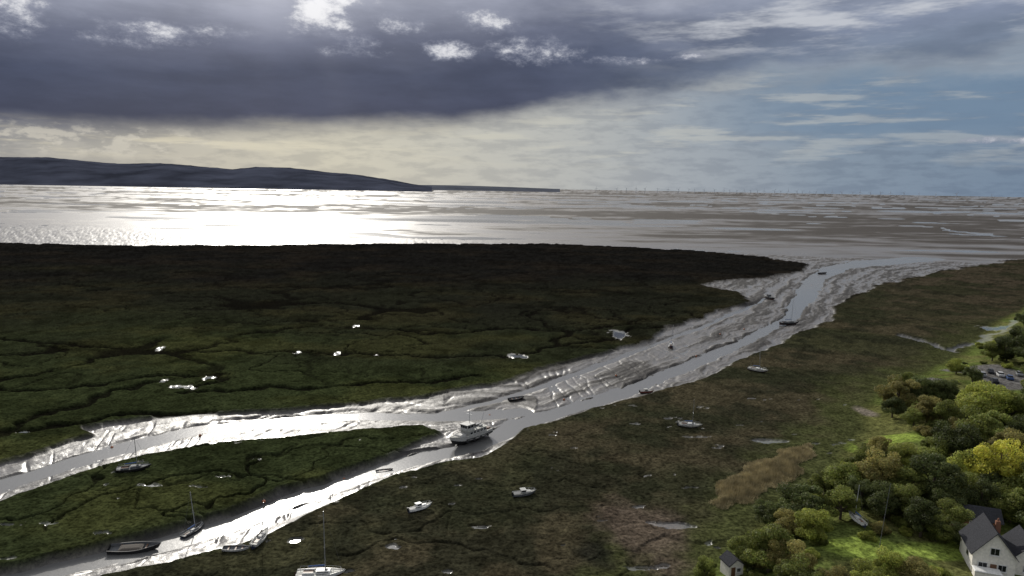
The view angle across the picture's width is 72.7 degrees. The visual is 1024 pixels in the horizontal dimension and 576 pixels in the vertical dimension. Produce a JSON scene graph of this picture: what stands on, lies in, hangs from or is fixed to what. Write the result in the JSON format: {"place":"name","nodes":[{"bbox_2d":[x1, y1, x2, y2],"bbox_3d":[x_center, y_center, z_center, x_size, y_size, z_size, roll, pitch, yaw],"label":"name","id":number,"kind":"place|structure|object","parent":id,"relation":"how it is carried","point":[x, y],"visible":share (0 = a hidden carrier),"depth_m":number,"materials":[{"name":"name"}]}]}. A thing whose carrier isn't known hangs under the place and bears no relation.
{"place":"outdoors","nodes":[
{"label":"outdoors","id":0,"kind":"place"},
{"bbox_2d":[0,157,431,191],"bbox_3d":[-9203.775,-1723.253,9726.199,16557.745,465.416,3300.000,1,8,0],"label":"hills","id":1,"kind":"structure","parent":0,"point":[37,171],"depth_m":9186.82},
{"bbox_2d":[423,185,559,191],"bbox_3d":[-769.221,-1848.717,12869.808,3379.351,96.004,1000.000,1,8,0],"label":"distant coast","id":2,"kind":"structure","parent":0,"point":[469,188],"depth_m":12764.66},
{"bbox_2d":[0,185,1023,575],"bbox_3d":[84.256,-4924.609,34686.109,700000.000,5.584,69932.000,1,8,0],"label":"ground","id":3,"kind":"structure","parent":0,"point":[116,331],"depth_m":242.27,"materials":[{"name":"green plant"}]},
{"bbox_2d":[115,436,150,472],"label":"sailing yacht","id":4,"kind":"object","parent":3,"relation":"on","point":[132,467],"visible":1,"depth_m":145.04,"materials":[{"name":"grey paint"}]},
{"bbox_2d":[222,545,249,551],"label":"rowing boat","id":5,"kind":"object","parent":3,"relation":"on","point":[231,548],"visible":1,"depth_m":115.09,"materials":[{"name":"grey paint"}]},
{"bbox_2d":[249,502,267,549],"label":"sailing yacht","id":6,"kind":"object","parent":3,"relation":"on","point":[259,538],"visible":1,"depth_m":117.62,"materials":[{"name":"paint"}]},
{"bbox_2d":[295,511,345,575],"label":"sailing yacht","id":7,"kind":"object","parent":3,"relation":"on","point":[323,571],"visible":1,"depth_m":106.90,"materials":[{"name":"paint"}]},
{"bbox_2d":[407,500,431,512],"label":"motor boat","id":8,"kind":"object","parent":3,"relation":"on","point":[419,506],"visible":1,"depth_m":129.79,"materials":[{"name":"paint"}]},
{"bbox_2d":[449,409,492,444],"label":"cabin cruiser","id":9,"kind":"object","parent":3,"relation":"on","point":[471,431],"visible":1,"depth_m":168.79,"materials":[{"name":"paint"}]},
{"bbox_2d":[512,487,535,496],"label":"motor boat","id":10,"kind":"object","parent":3,"relation":"on","point":[523,491],"visible":1,"depth_m":137.20,"materials":[{"name":"grey paint"}]},
{"bbox_2d":[677,402,701,426],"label":"sailing yacht","id":11,"kind":"object","parent":3,"relation":"on","point":[688,424],"visible":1,"depth_m":178.58,"materials":[{"name":"paint"}]},
{"bbox_2d":[693,555,716,575],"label":"broadleaf tree","id":12,"kind":"object","parent":3,"relation":"on","point":[704,566],"visible":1,"depth_m":106.55,"materials":[{"name":"green plant"}]},
{"bbox_2d":[719,550,744,575],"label":"garden hut","id":13,"kind":"object","parent":3,"relation":"on","point":[731,564],"visible":0.99,"depth_m":108.84,"materials":[{"name":"paint"}]},
{"bbox_2d":[726,535,760,566],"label":"broadleaf tree","id":14,"kind":"object","parent":3,"relation":"on","point":[739,541],"visible":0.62,"depth_m":111.35,"materials":[{"name":"green plant"}]},
{"bbox_2d":[746,566,759,575],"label":"shrub","id":15,"kind":"object","parent":3,"relation":"on","point":[751,568],"visible":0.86,"depth_m":107.49,"materials":[{"name":"green plant"}]},
{"bbox_2d":[746,569,763,575],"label":"shrub","id":16,"kind":"object","parent":3,"relation":"on","point":[755,574],"visible":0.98,"depth_m":106.43,"materials":[{"name":"green plant"}]},
{"bbox_2d":[746,558,765,569],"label":"shrub","id":17,"kind":"object","parent":3,"relation":"on","point":[759,566],"visible":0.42,"depth_m":109.22,"materials":[{"name":"green plant"}]},
{"bbox_2d":[747,352,767,371],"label":"sailing yacht","id":18,"kind":"object","parent":3,"relation":"on","point":[757,369],"visible":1,"depth_m":235.19,"materials":[{"name":"paint"}]},
{"bbox_2d":[708,442,815,509],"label":"reed bed","id":19,"kind":"object","parent":3,"relation":"on","point":[775,468],"visible":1,"depth_m":147.17,"materials":[{"name":"plant"}]},
{"bbox_2d":[752,499,782,524],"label":"broadleaf tree","id":20,"kind":"object","parent":3,"relation":"on","point":[766,510],"visible":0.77,"depth_m":126.16,"materials":[{"name":"green plant"}]},
{"bbox_2d":[743,522,796,572],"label":"broadleaf tree","id":21,"kind":"object","parent":3,"relation":"on","point":[766,534],"visible":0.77,"depth_m":106.33,"materials":[{"name":"green plant"}]},
{"bbox_2d":[773,508,801,535],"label":"broadleaf tree","id":22,"kind":"object","parent":3,"relation":"on","point":[787,522],"visible":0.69,"depth_m":120.28,"materials":[{"name":"green plant"}]},
{"bbox_2d":[766,538,817,571],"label":"broadleaf tree","id":23,"kind":"object","parent":3,"relation":"on","point":[799,545],"visible":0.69,"depth_m":103.49,"materials":[{"name":"green plant"}]},
{"bbox_2d":[773,552,822,575],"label":"broadleaf tree","id":24,"kind":"object","parent":3,"relation":"on","point":[789,568],"visible":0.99,"depth_m":99.22,"materials":[{"name":"green plant"}]},
{"bbox_2d":[776,482,835,518],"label":"broadleaf tree","id":25,"kind":"object","parent":3,"relation":"on","point":[812,501],"visible":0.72,"depth_m":125.58,"materials":[{"name":"green plant"}]},
{"bbox_2d":[804,547,820,557],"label":"shrub","id":26,"kind":"object","parent":3,"relation":"on","point":[814,552],"visible":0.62,"depth_m":111.16,"materials":[{"name":"green plant"}]},
{"bbox_2d":[794,508,833,541],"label":"broadleaf tree","id":27,"kind":"object","parent":3,"relation":"on","point":[809,520],"visible":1,"depth_m":115.22,"materials":[{"name":"green plant"}]},
{"bbox_2d":[809,533,828,545],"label":"shrub","id":28,"kind":"object","parent":3,"relation":"on","point":[820,542],"visible":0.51,"depth_m":115.12,"materials":[{"name":"green plant"}]},
{"bbox_2d":[807,469,843,494],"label":"broadleaf tree","id":29,"kind":"object","parent":3,"relation":"on","point":[816,479],"visible":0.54,"depth_m":137.62,"materials":[{"name":"green plant"}]},
{"bbox_2d":[810,565,850,575],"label":"broadleaf tree","id":30,"kind":"object","parent":3,"relation":"on","point":[839,571],"visible":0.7,"depth_m":98.86,"materials":[{"name":"green plant"}]},
{"bbox_2d":[819,484,862,519],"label":"broadleaf tree","id":31,"kind":"object","parent":3,"relation":"on","point":[840,493],"visible":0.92,"depth_m":124.05,"materials":[{"name":"green plant"}]},
{"bbox_2d":[822,462,877,494],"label":"broadleaf tree","id":32,"kind":"object","parent":3,"relation":"on","point":[842,471],"visible":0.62,"depth_m":134.41,"materials":[{"name":"green plant"}]},
{"bbox_2d":[848,485,867,527],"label":"sailing yacht","id":33,"kind":"object","parent":3,"relation":"on","point":[856,518],"visible":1,"depth_m":121.60,"materials":[{"name":"paint"}]},
{"bbox_2d":[847,475,882,506],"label":"broadleaf tree","id":34,"kind":"object","parent":3,"relation":"on","point":[864,484],"visible":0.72,"depth_m":128.79,"materials":[{"name":"green plant"}]},
{"bbox_2d":[848,444,883,463],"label":"broadleaf tree","id":35,"kind":"object","parent":3,"relation":"on","point":[860,456],"visible":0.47,"depth_m":147.27,"materials":[{"name":"green plant"}]},
{"bbox_2d":[857,530,878,541],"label":"shrub","id":36,"kind":"object","parent":3,"relation":"on","point":[869,534],"visible":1,"depth_m":116.50,"materials":[{"name":"green plant"}]},
{"bbox_2d":[849,557,888,575],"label":"broadleaf tree","id":37,"kind":"object","parent":3,"relation":"on","point":[866,568],"visible":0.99,"depth_m":100.26,"materials":[{"name":"green plant"}]},
{"bbox_2d":[853,446,902,483],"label":"broadleaf tree","id":38,"kind":"object","parent":3,"relation":"on","point":[870,468],"visible":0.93,"depth_m":132.81,"materials":[{"name":"green plant"}]},
{"bbox_2d":[866,435,891,452],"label":"broadleaf tree","id":39,"kind":"object","parent":3,"relation":"on","point":[879,442],"visible":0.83,"depth_m":155.88,"materials":[{"name":"green plant"}]},
{"bbox_2d":[869,520,891,535],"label":"shrub","id":40,"kind":"object","parent":3,"relation":"on","point":[876,528],"visible":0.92,"depth_m":118.48,"materials":[{"name":"green plant"}]},
{"bbox_2d":[866,480,904,517],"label":"broadleaf tree","id":41,"kind":"object","parent":3,"relation":"on","point":[878,500],"visible":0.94,"depth_m":123.07,"materials":[{"name":"green plant"}]},
{"bbox_2d":[872,545,904,575],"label":"broadleaf tree","id":42,"kind":"object","parent":3,"relation":"on","point":[886,562],"visible":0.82,"depth_m":101.40,"materials":[{"name":"green plant"}]},
{"bbox_2d":[879,396,907,417],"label":"broadleaf tree","id":43,"kind":"object","parent":3,"relation":"on","point":[898,403],"visible":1,"depth_m":184.06,"materials":[{"name":"green plant"}]},
{"bbox_2d":[873,374,920,407],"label":"broadleaf tree","id":44,"kind":"object","parent":3,"relation":"on","point":[899,386],"visible":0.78,"depth_m":189.27,"materials":[{"name":"green plant"}]},
{"bbox_2d":[890,515,911,527],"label":"shrub","id":45,"kind":"object","parent":3,"relation":"on","point":[898,520],"visible":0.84,"depth_m":121.30,"materials":[{"name":"green plant"}]},
{"bbox_2d":[884,483,921,516],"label":"broadleaf tree","id":46,"kind":"object","parent":3,"relation":"on","point":[905,494],"visible":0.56,"depth_m":122.71,"materials":[{"name":"green plant"}]},
{"bbox_2d":[887,442,918,465],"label":"broadleaf tree","id":47,"kind":"object","parent":3,"relation":"on","point":[906,452],"visible":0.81,"depth_m":146.90,"materials":[{"name":"green plant"}]},
{"bbox_2d":[898,526,913,536],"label":"shrub","id":48,"kind":"object","parent":3,"relation":"on","point":[903,531],"visible":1,"depth_m":118.24,"materials":[{"name":"green plant"}]},
{"bbox_2d":[893,372,919,387],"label":"broadleaf tree","id":49,"kind":"object","parent":3,"relation":"on","point":[907,376],"visible":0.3,"depth_m":207.68,"materials":[{"name":"green plant"}]},
{"bbox_2d":[885,465,930,497],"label":"broadleaf tree","id":50,"kind":"object","parent":3,"relation":"on","point":[907,475],"visible":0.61,"depth_m":130.28,"materials":[{"name":"green plant"}]},
{"bbox_2d":[899,407,925,425],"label":"broadleaf tree","id":51,"kind":"object","parent":3,"relation":"on","point":[913,416],"visible":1,"depth_m":175.14,"materials":[{"name":"green plant"}]},
{"bbox_2d":[890,556,940,575],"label":"broadleaf tree","id":52,"kind":"object","parent":3,"relation":"on","point":[917,566],"visible":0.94,"depth_m":100.19,"materials":[{"name":"green plant"}]},
{"bbox_2d":[912,425,931,432],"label":"shrub","id":53,"kind":"object","parent":3,"relation":"on","point":[918,428],"visible":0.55,"depth_m":169.45,"materials":[{"name":"green plant"}]},
{"bbox_2d":[908,375,939,402],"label":"broadleaf tree","id":54,"kind":"object","parent":3,"relation":"on","point":[925,390],"visible":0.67,"depth_m":190.27,"materials":[{"name":"green plant"}]},
{"bbox_2d":[903,496,945,536],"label":"broadleaf tree","id":55,"kind":"object","parent":3,"relation":"on","point":[925,509],"visible":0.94,"depth_m":116.46,"materials":[{"name":"green plant"}]},
{"bbox_2d":[920,426,937,436],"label":"shrub","id":56,"kind":"object","parent":3,"relation":"on","point":[924,431],"visible":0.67,"depth_m":166.55,"materials":[{"name":"green plant"}]},
{"bbox_2d":[915,394,943,422],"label":"broadleaf tree","id":57,"kind":"object","parent":3,"relation":"on","point":[925,405],"visible":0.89,"depth_m":175.47,"materials":[{"name":"green plant"}]},
{"bbox_2d":[924,420,938,427],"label":"shrub","id":58,"kind":"object","parent":3,"relation":"on","point":[930,423],"visible":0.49,"depth_m":172.11,"materials":[{"name":"green plant"}]},
{"bbox_2d":[917,436,951,461],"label":"broadleaf tree","id":59,"kind":"object","parent":3,"relation":"on","point":[936,448],"visible":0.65,"depth_m":146.78,"materials":[{"name":"green plant"}]},
{"bbox_2d":[909,452,968,500],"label":"broadleaf tree","id":60,"kind":"object","parent":3,"relation":"on","point":[929,463],"visible":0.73,"depth_m":128.88,"materials":[{"name":"green plant"}]},
{"bbox_2d":[923,513,955,541],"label":"broadleaf tree","id":61,"kind":"object","parent":3,"relation":"on","point":[949,529],"visible":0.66,"depth_m":114.83,"materials":[{"name":"green plant"}]},
{"bbox_2d":[927,529,951,543],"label":"shrub","id":62,"kind":"object","parent":3,"relation":"on","point":[932,535],"visible":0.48,"depth_m":115.91,"materials":[{"name":"green plant"}]},
{"bbox_2d":[929,565,951,575],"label":"shrub","id":63,"kind":"object","parent":3,"relation":"on","point":[943,571],"visible":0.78,"depth_m":105.87,"materials":[{"name":"green plant"}]},
{"bbox_2d":[929,378,959,400],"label":"broadleaf tree","id":64,"kind":"object","parent":3,"relation":"on","point":[947,389],"visible":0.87,"depth_m":191.03,"materials":[{"name":"green plant"}]},
{"bbox_2d":[928,399,966,426],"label":"broadleaf tree","id":65,"kind":"object","parent":3,"relation":"on","point":[945,410],"visible":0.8,"depth_m":171.17,"materials":[{"name":"green plant"}]},
{"bbox_2d":[929,485,967,509],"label":"broadleaf tree","id":66,"kind":"object","parent":3,"relation":"on","point":[954,495],"visible":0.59,"depth_m":124.61,"materials":[{"name":"green plant"}]},
{"bbox_2d":[935,497,974,524],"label":"broadleaf tree","id":67,"kind":"object","parent":3,"relation":"on","point":[958,512],"visible":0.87,"depth_m":119.39,"materials":[{"name":"green plant"}]},
{"bbox_2d":[930,420,982,458],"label":"broadleaf tree","id":68,"kind":"object","parent":3,"relation":"on","point":[959,439],"visible":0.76,"depth_m":146.05,"materials":[{"name":"green plant"}]},
{"bbox_2d":[945,358,969,373],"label":"broadleaf tree","id":69,"kind":"object","parent":3,"relation":"on","point":[952,365],"visible":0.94,"depth_m":228.67,"materials":[{"name":"green plant"}]},
{"bbox_2d":[949,521,967,544],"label":"broadleaf tree","id":70,"kind":"object","parent":3,"relation":"on","point":[957,528],"visible":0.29,"depth_m":115.12,"materials":[{"name":"green plant"}]},
{"bbox_2d":[948,417,968,432],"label":"broadleaf tree","id":71,"kind":"object","parent":3,"relation":"on","point":[953,420],"visible":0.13,"depth_m":165.69,"materials":[{"name":"green plant"}]},
{"bbox_2d":[946,448,989,482],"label":"broadleaf tree","id":72,"kind":"object","parent":3,"relation":"on","point":[962,457],"visible":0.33,"depth_m":136.63,"materials":[{"name":"green plant"}]},
{"bbox_2d":[956,471,982,493],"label":"broadleaf tree","id":73,"kind":"object","parent":3,"relation":"on","point":[970,475],"visible":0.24,"depth_m":131.02,"materials":[{"name":"green plant"}]},
{"bbox_2d":[941,503,1004,530],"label":"outbuilding","id":74,"kind":"structure","parent":3,"relation":"on","point":[992,514],"depth_m":121.01,"materials":[{"name":"tile"}]},
{"bbox_2d":[962,364,983,382],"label":"broadleaf tree","id":75,"kind":"object","parent":3,"relation":"on","point":[976,375],"visible":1,"depth_m":212.90,"materials":[{"name":"green plant"}]},
{"bbox_2d":[957,381,993,399],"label":"broadleaf tree","id":76,"kind":"object","parent":3,"relation":"on","point":[969,388],"visible":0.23,"depth_m":184.56,"materials":[{"name":"green plant"}]},
{"bbox_2d":[961,478,1004,507],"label":"broadleaf tree","id":77,"kind":"object","parent":3,"relation":"on","point":[979,497],"visible":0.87,"depth_m":125.41,"materials":[{"name":"green plant"}]},
{"bbox_2d":[954,404,1012,443],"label":"broadleaf tree","id":78,"kind":"object","parent":3,"relation":"on","point":[977,418],"visible":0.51,"depth_m":159.34,"materials":[{"name":"green plant"}]},
{"bbox_2d":[971,567,998,575],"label":"porch wall","id":79,"kind":"structure","parent":3,"relation":"on","point":[974,573],"depth_m":105.28,"materials":[{"name":"paint"}]},
{"bbox_2d":[971,565,1002,575],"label":"porch roof","id":80,"kind":"structure","parent":79,"relation":"on","point":[987,570],"depth_m":105.41,"materials":[{"name":"white"}]},
{"bbox_2d":[954,380,1016,426],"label":"broadleaf tree","id":81,"kind":"object","parent":3,"relation":"on","point":[985,401],"visible":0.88,"depth_m":171.56,"materials":[{"name":"green plant"}]},
{"bbox_2d":[959,535,1015,575],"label":"wall","id":82,"kind":"structure","parent":3,"relation":"on","point":[1007,558],"depth_m":106.06,"materials":[{"name":"paint"}]},
{"bbox_2d":[959,512,997,554],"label":"roof slope","id":83,"kind":"structure","parent":82,"relation":"on","point":[978,532],"depth_m":109.32,"materials":[{"name":"tile"}]},
{"bbox_2d":[984,513,1018,561],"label":"roof slope","id":84,"kind":"structure","parent":82,"relation":"on","point":[1001,537],"depth_m":106.77,"materials":[{"name":"tile"}]},
{"bbox_2d":[995,520,1000,532],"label":"chimney stack","id":85,"kind":"object","parent":84,"relation":"on","point":[997,525],"visible":0.76,"depth_m":109.80,"materials":[{"name":"brick"}]},
{"bbox_2d":[1002,525,1023,555],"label":"roof slope","id":86,"kind":"structure","parent":82,"relation":"attached to","point":[1013,538],"depth_m":109.19,"materials":[{"name":"tile"}]},
{"bbox_2d":[969,471,1008,495],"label":"broadleaf tree","id":87,"kind":"object","parent":3,"relation":"on","point":[996,477],"visible":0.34,"depth_m":130.89,"materials":[{"name":"green plant"}]},
{"bbox_2d":[980,341,1005,360],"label":"broadleaf tree","id":88,"kind":"object","parent":3,"relation":"on","point":[990,349],"visible":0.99,"depth_m":244.63,"materials":[{"name":"green plant"}]},
{"bbox_2d":[979,424,1007,454],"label":"broadleaf tree","id":89,"kind":"object","parent":3,"relation":"on","point":[990,432],"visible":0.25,"depth_m":156.11,"materials":[{"name":"green plant"}]},
{"bbox_2d":[964,438,1023,490],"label":"broadleaf tree","id":90,"kind":"object","parent":3,"relation":"on","point":[1007,467],"visible":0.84,"depth_m":132.83,"materials":[{"name":"yellow plant"}]},
{"bbox_2d":[987,427,1023,458],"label":"broadleaf tree","id":91,"kind":"object","parent":3,"relation":"on","point":[1014,434],"visible":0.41,"depth_m":149.90,"materials":[{"name":"green plant"}]},
{"bbox_2d":[988,482,1023,522],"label":"broadleaf tree","id":92,"kind":"object","parent":3,"relation":"on","point":[1013,497],"visible":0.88,"depth_m":122.53,"materials":[{"name":"green plant"}]},
{"bbox_2d":[991,391,1023,423],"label":"broadleaf tree","id":93,"kind":"object","parent":3,"relation":"on","point":[1018,404],"visible":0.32,"depth_m":171.02,"materials":[{"name":"green plant"}]},
{"bbox_2d":[1001,362,1013,368],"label":"shrub","id":94,"kind":"object","parent":3,"relation":"on","point":[1010,365],"visible":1,"depth_m":234.44,"materials":[{"name":"green plant"}]},
{"bbox_2d":[995,336,1023,360],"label":"broadleaf tree","id":95,"kind":"object","parent":3,"relation":"on","point":[1000,341],"visible":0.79,"depth_m":243.50,"materials":[{"name":"green plant"}]},
{"bbox_2d":[1001,462,1023,495],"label":"broadleaf tree","id":96,"kind":"object","parent":3,"relation":"on","point":[1018,481],"visible":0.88,"depth_m":128.43,"materials":[{"name":"green plant"}]},
{"bbox_2d":[1004,414,1023,436],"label":"broadleaf tree","id":97,"kind":"object","parent":3,"relation":"on","point":[1016,424],"visible":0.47,"depth_m":160.16,"materials":[{"name":"green plant"}]},
{"bbox_2d":[1004,325,1023,340],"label":"broadleaf tree","id":98,"kind":"object","parent":3,"relation":"on","point":[1015,331],"visible":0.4,"depth_m":257.65,"materials":[{"name":"green plant"}]},
{"bbox_2d":[1006,335,1023,357],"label":"broadleaf tree","id":99,"kind":"object","parent":3,"relation":"on","point":[1019,351],"visible":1,"depth_m":238.67,"materials":[{"name":"green plant"}]},
{"bbox_2d":[1014,312,1023,323],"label":"broadleaf tree","id":100,"kind":"object","parent":3,"relation":"on","point":[1019,317],"visible":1,"depth_m":305.22,"materials":[{"name":"green plant"}]},
{"bbox_2d":[1015,552,1023,575],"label":"side wing wall","id":101,"kind":"structure","parent":3,"relation":"on","point":[1019,565],"depth_m":106.35,"materials":[{"name":"paint"}]},
{"bbox_2d":[1015,510,1023,522],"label":"broadleaf tree","id":102,"kind":"object","parent":3,"relation":"on","point":[1021,516],"visible":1,"depth_m":118.61,"materials":[{"name":"green plant"}]},
{"bbox_2d":[0,184,1023,575],"bbox_3d":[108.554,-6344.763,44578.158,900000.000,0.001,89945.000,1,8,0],"label":"estuary water","id":103,"kind":"structure","parent":0,"point":[810,288],"depth_m":221.21,"materials":[{"name":"grey liquid"}]},
{"bbox_2d":[106,541,160,554],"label":"open boat","id":104,"kind":"object","parent":103,"relation":"on","point":[125,548],"visible":1,"depth_m":117.21,"materials":[{"name":"grey paint"}]},
{"bbox_2d":[180,492,204,538],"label":"sailing yacht","id":105,"kind":"object","parent":103,"relation":"on","point":[192,531],"visible":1,"depth_m":123.77,"materials":[{"name":"grey paint"}]},
{"bbox_2d":[779,300,798,324],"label":"sailing yacht","id":106,"kind":"object","parent":103,"relation":"on","point":[790,322],"visible":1,"depth_m":325.98,"materials":[{"name":"grey paint"}]},
{"bbox_2d":[0,0,1023,196],"label":"sky","id":107,"kind":"structure","parent":0,"point":[911,97],"materials":[{"name":"grey"}]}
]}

